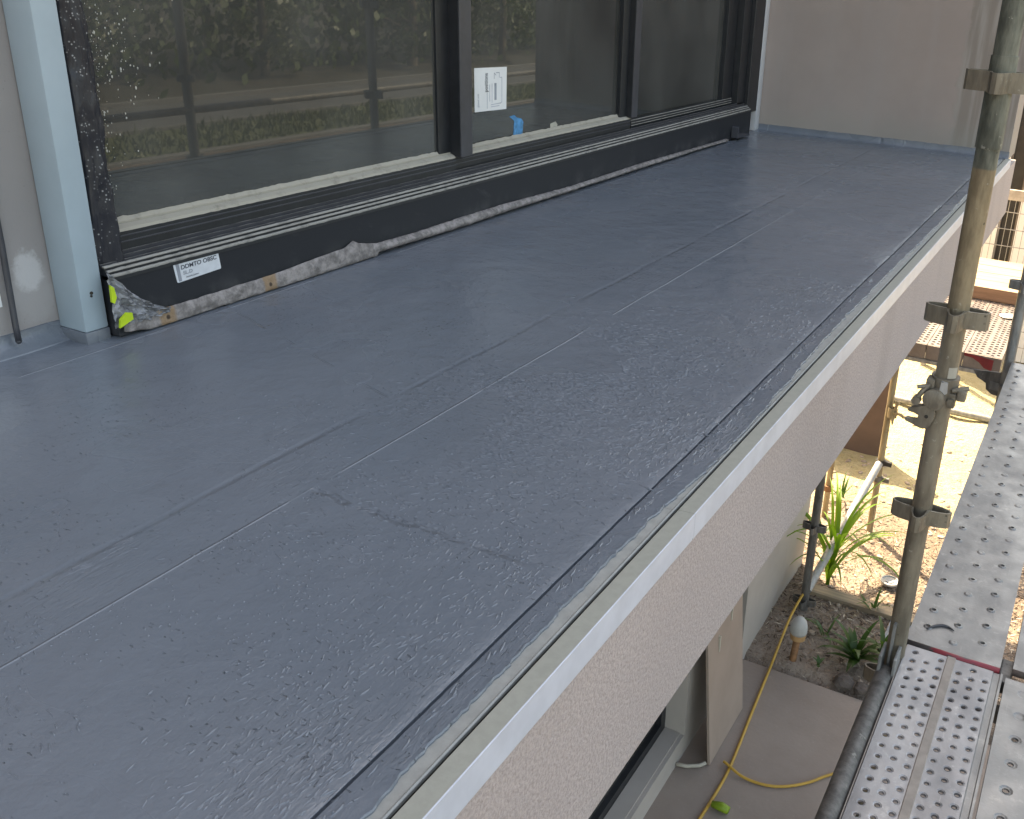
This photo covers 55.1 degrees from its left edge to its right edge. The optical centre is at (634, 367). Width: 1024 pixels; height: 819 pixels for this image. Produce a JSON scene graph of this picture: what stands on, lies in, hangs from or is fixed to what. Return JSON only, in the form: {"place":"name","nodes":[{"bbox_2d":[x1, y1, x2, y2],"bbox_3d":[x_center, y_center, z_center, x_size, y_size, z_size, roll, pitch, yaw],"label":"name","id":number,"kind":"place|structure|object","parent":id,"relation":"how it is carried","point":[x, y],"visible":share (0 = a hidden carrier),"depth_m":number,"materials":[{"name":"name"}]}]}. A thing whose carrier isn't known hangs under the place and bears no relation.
{"place":"outdoors","nodes":[
{"label":"outdoors","id":0,"kind":"place"},
{"bbox_2d":[643,659,1012,818],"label":"concrete apron","id":1,"kind":"object","parent":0,"point":[798,730],"depth_m":4.63,"materials":[{"name":"grey concrete"}]},
{"bbox_2d":[676,761,706,767],"bbox_3d":[0.267,1.859,4.544,0.146,0.025,0.028,1,22,-6],"label":"conduit stub","id":2,"kind":"object","parent":1,"relation":"on","point":[697,765],"visible":1,"depth_m":4.54,"materials":[{"name":"white plastic"}]},
{"bbox_2d":[711,801,729,813],"bbox_3d":[0.384,1.950,4.312,0.084,0.040,0.042,13,24,23],"label":"green stalk","id":3,"kind":"object","parent":1,"relation":"on","point":[722,807],"visible":1,"depth_m":4.30,"materials":[{"name":"green plant"}]},
{"bbox_2d":[706,595,742,764],"bbox_3d":[0.424,1.200,4.534,0.135,1.267,0.440,13,24,23],"label":"leaning board","id":4,"kind":"object","parent":1,"relation":"on","point":[724,676],"visible":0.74,"depth_m":4.61,"materials":[{"name":"beige wood"}]},
{"bbox_2d":[698,593,803,818],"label":"cable","id":5,"kind":"object","parent":1,"relation":"on","point":[702,814],"visible":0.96,"depth_m":4.88,"materials":[{"name":"plastic"}]},
{"bbox_2d":[723,760,832,787],"bbox_3d":[0.758,1.897,4.519,0.680,0.026,0.145,2,22,-2],"label":"cable","id":6,"kind":"object","parent":1,"relation":"on","point":[771,785],"visible":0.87,"depth_m":4.48,"materials":[{"name":"yellow rubber"}]},
{"bbox_2d":[856,0,1023,818],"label":"scaffold post","id":7,"kind":"object","parent":1,"relation":"on","point":[999,82],"visible":0.8,"depth_m":2.10,"materials":[{"name":"grey metal"}]},
{"bbox_2d":[814,622,901,818],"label":"ledger tube","id":8,"kind":"object","parent":7,"relation":"attached to","point":[833,801],"visible":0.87,"depth_m":2.19,"materials":[{"name":"metal"}]},
{"bbox_2d":[839,660,900,818],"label":"steel angle","id":9,"kind":"object","parent":8,"relation":"attached to","point":[857,773],"depth_m":2.18,"materials":[{"name":"grey metal"}]},
{"bbox_2d":[904,371,968,428],"bbox_3d":[0.693,0.077,2.212,0.126,0.123,0.084,13,24,23],"label":"swivel coupler","id":10,"kind":"object","parent":7,"relation":"attached to","point":[938,392],"visible":1,"depth_m":2.18,"materials":[{"name":"metal"}]},
{"bbox_2d":[901,678,998,723],"bbox_3d":[1.224,0.936,2.264,1.215,0.046,0.047,13,24,23],"label":"cross tube","id":11,"kind":"object","parent":7,"relation":"attached to","point":[996,713],"depth_m":2.40,"materials":[{"name":"metal"}]},
{"bbox_2d":[842,644,1002,818],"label":"scaffold plank","id":12,"kind":"object","parent":11,"relation":"on","point":[912,786],"visible":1,"depth_m":2.19,"materials":[{"name":"metal"}]},
{"bbox_2d":[999,659,1013,693],"bbox_3d":[0.947,0.789,2.475,0.032,0.037,0.100,13,24,23],"label":"deck clip","id":13,"kind":"object","parent":12,"relation":"attached to","point":[1006,668],"visible":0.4,"depth_m":2.47,"materials":[{"name":"metal"}]},
{"bbox_2d":[975,678,1023,818],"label":"scaffold plank","id":14,"kind":"object","parent":11,"relation":"on","point":[995,800],"visible":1,"depth_m":2.15,"materials":[{"name":"metal"}]},
{"bbox_2d":[744,343,1023,744],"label":"earth bed","id":15,"kind":"object","parent":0,"point":[904,436],"visible":0.09,"depth_m":6.56,"materials":[{"name":"beige soil"}]},
{"bbox_2d":[789,616,807,661],"bbox_3d":[0.881,1.522,5.292,0.094,0.368,0.126,13,24,23],"label":"garden light","id":16,"kind":"object","parent":15,"relation":"on","point":[798,629],"visible":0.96,"depth_m":5.24,"materials":[{"name":"white plastic"}]},
{"bbox_2d":[793,474,826,610],"bbox_3d":[1.049,0.427,5.313,0.105,2.190,0.105,-5,23,-18],"label":"scaffold post","id":17,"kind":"object","parent":15,"relation":"on","point":[814,526],"visible":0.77,"depth_m":5.53,"materials":[{"name":"metal"}]},
{"bbox_2d":[810,461,882,592],"bbox_3d":[1.305,0.966,6.005,0.048,0.484,0.999,17,26,30],"label":"brace tube","id":18,"kind":"object","parent":17,"relation":"attached to","point":[862,492],"visible":0.66,"depth_m":6.01,"materials":[{"name":"silver metal"}]},
{"bbox_2d":[811,655,824,666],"bbox_3d":[0.986,1.589,5.245,0.066,0.040,0.128,13,24,23],"label":"weed","id":19,"kind":"object","parent":15,"relation":"on","point":[818,660],"visible":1,"depth_m":5.25,"materials":[{"name":"green plant"}]},
{"bbox_2d":[805,614,839,642],"bbox_3d":[1.107,1.463,5.500,0.287,0.097,0.280,-17,30,-41],"label":"weed","id":20,"kind":"object","parent":15,"relation":"on","point":[820,628],"visible":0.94,"depth_m":5.49,"materials":[{"name":"green plant"}]},
{"bbox_2d":[821,461,834,517],"bbox_3d":[1.354,0.624,6.632,0.072,1.070,0.070,13,24,23],"label":"rusty stake","id":21,"kind":"object","parent":15,"relation":"on","point":[827,488],"visible":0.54,"depth_m":6.70,"materials":[{"name":"beige metal"}]},
{"bbox_2d":[832,673,854,690],"bbox_3d":[1.110,1.659,5.141,0.114,0.079,0.105,4,22,2],"label":"stone","id":22,"kind":"object","parent":15,"relation":"on","point":[845,681],"visible":1,"depth_m":5.11,"materials":[{"name":"grey stone"}]},
{"bbox_2d":[787,472,903,584],"bbox_3d":[1.317,1.037,5.899,0.927,0.750,1.005,4,22,2],"label":"grass plant","id":23,"kind":"object","parent":15,"relation":"on","point":[840,542],"visible":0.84,"depth_m":5.91,"materials":[{"name":"green plant"}]},
{"bbox_2d":[830,471,869,497],"bbox_3d":[1.515,0.839,6.959,0.507,0.205,0.217,-7,24,-24],"label":"weed","id":24,"kind":"object","parent":15,"relation":"on","point":[843,490],"visible":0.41,"depth_m":7.00,"materials":[{"name":"green plant"}]},
{"bbox_2d":[818,617,881,671],"bbox_3d":[1.208,1.492,5.276,0.410,0.220,0.310,13,24,23],"label":"weed","id":25,"kind":"object","parent":15,"relation":"on","point":[851,649],"visible":0.93,"depth_m":5.30,"materials":[{"name":"green plant"}]},
{"bbox_2d":[853,682,868,695],"bbox_3d":[1.191,1.685,5.087,0.082,0.060,0.082,23,29,40],"label":"stone","id":26,"kind":"object","parent":15,"relation":"on","point":[860,688],"visible":0.84,"depth_m":5.07,"materials":[{"name":"grey stone"}]},
{"bbox_2d":[810,584,914,625],"bbox_3d":[1.360,1.417,5.769,0.650,0.045,0.090,13,24,23],"label":"sole board","id":27,"kind":"object","parent":15,"relation":"on","point":[832,595],"visible":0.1,"depth_m":5.77,"materials":[{"name":"beige wood"}]},
{"bbox_2d":[844,381,889,456],"bbox_3d":[1.323,0.176,7.834,1.432,0.900,0.050,13,24,23],"label":"brown panel","id":28,"kind":"object","parent":15,"relation":"on","point":[865,438],"depth_m":7.64,"materials":[{"name":"brown wood"}]},
{"bbox_2d":[853,616,887,661],"bbox_3d":[1.403,1.493,5.303,0.393,0.274,0.496,13,24,23],"label":"weed","id":29,"kind":"object","parent":15,"relation":"on","point":[882,636],"visible":0.21,"depth_m":5.41,"materials":[{"name":"green plant"}]},
{"bbox_2d":[857,588,890,609],"bbox_3d":[1.412,1.380,5.722,0.211,0.115,0.217,8,22,12],"label":"weed","id":30,"kind":"object","parent":15,"relation":"on","point":[875,605],"visible":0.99,"depth_m":5.72,"materials":[{"name":"green plant"}]},
{"bbox_2d":[866,367,904,532],"bbox_3d":[1.690,0.115,6.172,0.156,2.190,0.073,20,27,36],"label":"scaffold post","id":31,"kind":"object","parent":15,"relation":"on","point":[891,413],"visible":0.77,"depth_m":6.33,"materials":[{"name":"beige metal"}]},
{"bbox_2d":[880,575,897,586],"bbox_3d":[1.579,1.319,5.998,0.112,0.018,0.111,13,24,23],"label":"can lid","id":32,"kind":"object","parent":15,"relation":"on","point":[889,580],"visible":0.95,"depth_m":6.00,"materials":[{"name":"white metal"}]},
{"bbox_2d":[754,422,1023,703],"bbox_3d":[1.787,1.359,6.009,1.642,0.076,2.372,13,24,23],"label":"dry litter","id":33,"kind":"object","parent":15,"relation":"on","point":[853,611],"visible":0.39,"depth_m":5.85,"materials":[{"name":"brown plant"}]},
{"bbox_2d":[885,620,916,653],"bbox_3d":[1.563,1.524,5.565,0.220,0.020,0.330,13,24,23],"label":"grey offcut","id":34,"kind":"object","parent":15,"relation":"on","point":[887,631],"visible":0.1,"depth_m":5.56,"materials":[{"name":"grey"}]},
{"bbox_2d":[894,395,990,422],"bbox_3d":[3.013,0.433,8.415,2.100,0.064,0.064,13,24,23],"label":"loose tube","id":35,"kind":"object","parent":15,"relation":"on","point":[962,413],"visible":0.4,"depth_m":8.45,"materials":[{"name":"grey metal"}]},
{"bbox_2d":[989,266,1023,407],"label":"scaffold post","id":36,"kind":"object","parent":15,"relation":"on","point":[1015,332],"visible":0.34,"depth_m":4.47,"materials":[{"name":"grey metal"}]},
{"bbox_2d":[973,369,1001,395],"bbox_3d":[1.675,0.055,4.611,0.135,0.145,0.008,13,24,23],"label":"gusset bracket","id":37,"kind":"object","parent":36,"relation":"attached to","point":[986,376],"visible":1,"depth_m":4.60,"materials":[{"name":"metal"}]},
{"bbox_2d":[919,107,1023,362],"bbox_3d":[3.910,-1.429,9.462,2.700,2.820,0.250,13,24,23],"label":"white house","id":38,"kind":"structure","parent":0,"point":[1017,183],"depth_m":9.50,"materials":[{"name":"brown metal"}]},
{"bbox_2d":[992,107,1023,261],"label":"window","id":39,"kind":"structure","parent":38,"relation":"in","point":[1017,183],"depth_m":9.46,"materials":[{"name":"brown metal"}]},
{"bbox_2d":[999,313,1012,318],"bbox_3d":[2.710,-0.375,7.030,0.124,0.013,0.122,13,24,23],"label":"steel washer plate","id":40,"kind":"object","parent":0,"point":[1007,315],"visible":0.83,"depth_m":7.02,"materials":[{"name":"silver metal"}]},
{"bbox_3d":[2.313,0.176,4.323,1.215,0.046,0.047,13,24,23],"label":"cross tube","id":41,"kind":"object","parent":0,"visible":0},
{"bbox_2d":[906,362,1023,673],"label":"scaffold plank","id":42,"kind":"object","parent":41,"relation":"on","point":[970,594],"visible":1,"depth_m":2.93,"materials":[{"name":"metal"}]},
{"bbox_2d":[926,624,953,630],"bbox_3d":[0.815,0.692,2.590,0.074,0.008,0.025,4,22,2],"label":"rubber scrap","id":43,"kind":"object","parent":42,"relation":"on","point":[940,625],"visible":1,"depth_m":2.59,"materials":[{"name":"black rubber"}]},
{"bbox_2d":[1011,614,1023,678],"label":"scaffold plank","id":44,"kind":"object","parent":41,"relation":"on","point":[1018,669],"visible":0.91,"depth_m":2.49,"materials":[{"name":"metal"}]},
{"label":"ground","id":45,"kind":"structure","parent":0,"visible":0},
{"bbox_2d":[0,0,1023,818],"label":"building","id":46,"kind":"structure","parent":45,"relation":"on","point":[590,704],"depth_m":2.14,"materials":[{"name":"paint"}]},
{"bbox_2d":[0,221,21,343],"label":"drain cable","id":47,"kind":"object","parent":46,"relation":"attached to","point":[10,296],"visible":1,"depth_m":2.12,"materials":[{"name":"black rubber"}]},
{"bbox_2d":[56,0,765,336],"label":"sliding window","id":48,"kind":"structure","parent":46,"relation":"attached to","point":[246,141],"depth_m":2.92,"materials":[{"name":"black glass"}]},
{"bbox_2d":[173,254,220,282],"bbox_3d":[-1.099,-0.255,2.440,0.001,0.056,0.142,13,24,23],"label":"label","id":49,"kind":"object","parent":48,"relation":"attached to","point":[184,271],"visible":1,"depth_m":2.44,"materials":[{"name":"grey paper"}]},
{"bbox_2d":[474,67,506,111],"bbox_3d":[-0.530,-1.030,3.586,0.001,0.160,0.210,13,24,23],"label":"paper sheet","id":50,"kind":"object","parent":48,"relation":"attached to","point":[490,88],"visible":1,"depth_m":3.58,"materials":[{"name":"white paper"}]},
{"bbox_2d":[510,115,522,134],"bbox_3d":[-0.461,-0.944,3.788,0.001,0.088,0.101,13,24,23],"label":"tape scrap","id":51,"kind":"object","parent":48,"relation":"attached to","point":[518,125],"visible":1,"depth_m":3.79,"materials":[{"name":"blue plastic"}]},
{"bbox_2d":[550,121,556,127],"bbox_3d":[-0.335,-1.006,4.039,0.001,0.037,0.058,13,24,23],"label":"tape scrap","id":52,"kind":"object","parent":48,"relation":"attached to","point":[553,124],"visible":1,"depth_m":4.04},
{"bbox_2d":[0,124,1009,818],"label":"balcony floor","id":53,"kind":"structure","parent":46,"relation":"on","point":[348,542],"depth_m":1.79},
{"bbox_2d":[2,0,110,344],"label":"steel post","id":54,"kind":"object","parent":53,"relation":"on","point":[36,46],"visible":0.98,"depth_m":2.11,"materials":[{"name":"grey metal"}]},
{"bbox_2d":[119,312,133,327],"bbox_3d":[-1.187,-0.113,2.264,0.006,0.032,0.037,13,24,23],"label":"lime rag","id":55,"kind":"object","parent":53,"relation":"on","point":[125,318],"visible":1,"depth_m":2.26,"materials":[{"name":"yellow fabric"}]},
{"bbox_2d":[106,272,170,328],"bbox_3d":[-1.171,-0.177,2.295,0.023,0.143,0.150,13,24,23],"label":"plastic scrap","id":56,"kind":"object","parent":53,"relation":"on","point":[139,308],"visible":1,"depth_m":2.28,"materials":[{"name":"grey plastic"}]},
{"bbox_2d":[109,285,116,303],"bbox_3d":[-1.194,-0.168,2.220,0.006,0.045,0.013,13,24,23],"label":"lime rag","id":57,"kind":"object","parent":56,"relation":"attached to","point":[113,297],"visible":1,"depth_m":2.22,"materials":[{"name":"yellow fabric"}]},
{"bbox_2d":[124,139,728,331],"bbox_3d":[-0.330,-0.711,3.901,0.020,0.068,3.888,13,24,23],"label":"torn membrane","id":58,"kind":"object","parent":53,"relation":"on","point":[352,252],"visible":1,"depth_m":2.87,"materials":[{"name":"grey"}]},
{"bbox_2d":[731,126,748,137],"bbox_3d":[0.622,-1.383,5.662,0.040,0.070,0.200,13,24,23],"label":"bent flashing","id":59,"kind":"object","parent":53,"relation":"on","point":[735,133],"visible":1,"depth_m":5.58,"materials":[{"name":"grey metal"}]},
{"bbox_2d":[749,0,770,129],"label":"corner post","id":60,"kind":"object","parent":53,"relation":"on","point":[754,121],"visible":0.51,"depth_m":5.95,"materials":[{"name":"metal"}]},
{"bbox_2d":[588,707,679,818],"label":"window","id":61,"kind":"structure","parent":46,"relation":"in","point":[630,783],"depth_m":4.31,"materials":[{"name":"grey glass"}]},
{"bbox_2d":[905,355,974,373],"bbox_3d":[1.982,-0.035,6.423,0.840,0.026,0.038,13,24,23],"label":"deck bearer","id":62,"kind":"object","parent":46,"relation":"attached to","point":[931,362],"visible":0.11,"depth_m":6.42,"materials":[{"name":"grey metal"}]},
{"bbox_2d":[908,295,948,358],"bbox_3d":[2.183,-0.385,7.145,0.234,0.100,1.628,13,24,23],"label":"scaffold plank","id":63,"kind":"object","parent":62,"relation":"on","point":[918,349],"visible":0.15,"depth_m":6.47,"materials":[{"name":"brown metal"}]},
{"bbox_2d":[976,271,1020,283],"bbox_3d":[3.233,-0.575,7.487,1.543,0.098,0.225,13,24,23],"label":"timber board","id":64,"kind":"object","parent":63,"relation":"on","point":[993,277],"depth_m":7.64,"materials":[{"name":"white wood"}]},
{"bbox_2d":[925,298,990,365],"bbox_3d":[2.396,-0.335,7.051,0.234,0.100,1.628,13,24,23],"label":"scaffold plank","id":65,"kind":"object","parent":62,"relation":"on","point":[932,353],"visible":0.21,"depth_m":6.52,"materials":[{"name":"brown metal"}]},
{"bbox_2d":[972,278,1017,304],"bbox_3d":[3.222,-0.481,7.252,1.680,0.098,0.225,13,24,23],"label":"timber board","id":66,"kind":"object","parent":65,"relation":"on","point":[994,291],"depth_m":7.37,"materials":[{"name":"brown wood"}]},
{"bbox_2d":[962,301,1014,371],"bbox_3d":[2.608,-0.285,6.956,0.234,0.100,1.630,13,24,23],"label":"scaffold plank","id":67,"kind":"object","parent":62,"relation":"on","point":[980,361],"visible":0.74,"depth_m":6.48,"materials":[{"name":"silver metal"}]},
{"bbox_2d":[977,264,1021,277],"bbox_3d":[3.355,-0.644,7.674,1.549,0.098,0.225,13,24,23],"label":"timber board","id":68,"kind":"object","parent":67,"relation":"on","point":[1000,271],"depth_m":7.83,"materials":[{"name":"white wood"}]},
{"bbox_2d":[979,257,1023,270],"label":"timber board","id":69,"kind":"object","parent":68,"relation":"on","point":[1001,264],"depth_m":8.03,"materials":[{"name":"white wood"}]},
{"bbox_2d":[920,189,1023,371],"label":"fence","id":70,"kind":"object","parent":45,"relation":"on","point":[1016,195],"visible":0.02,"depth_m":8.76,"materials":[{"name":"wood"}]}
]}

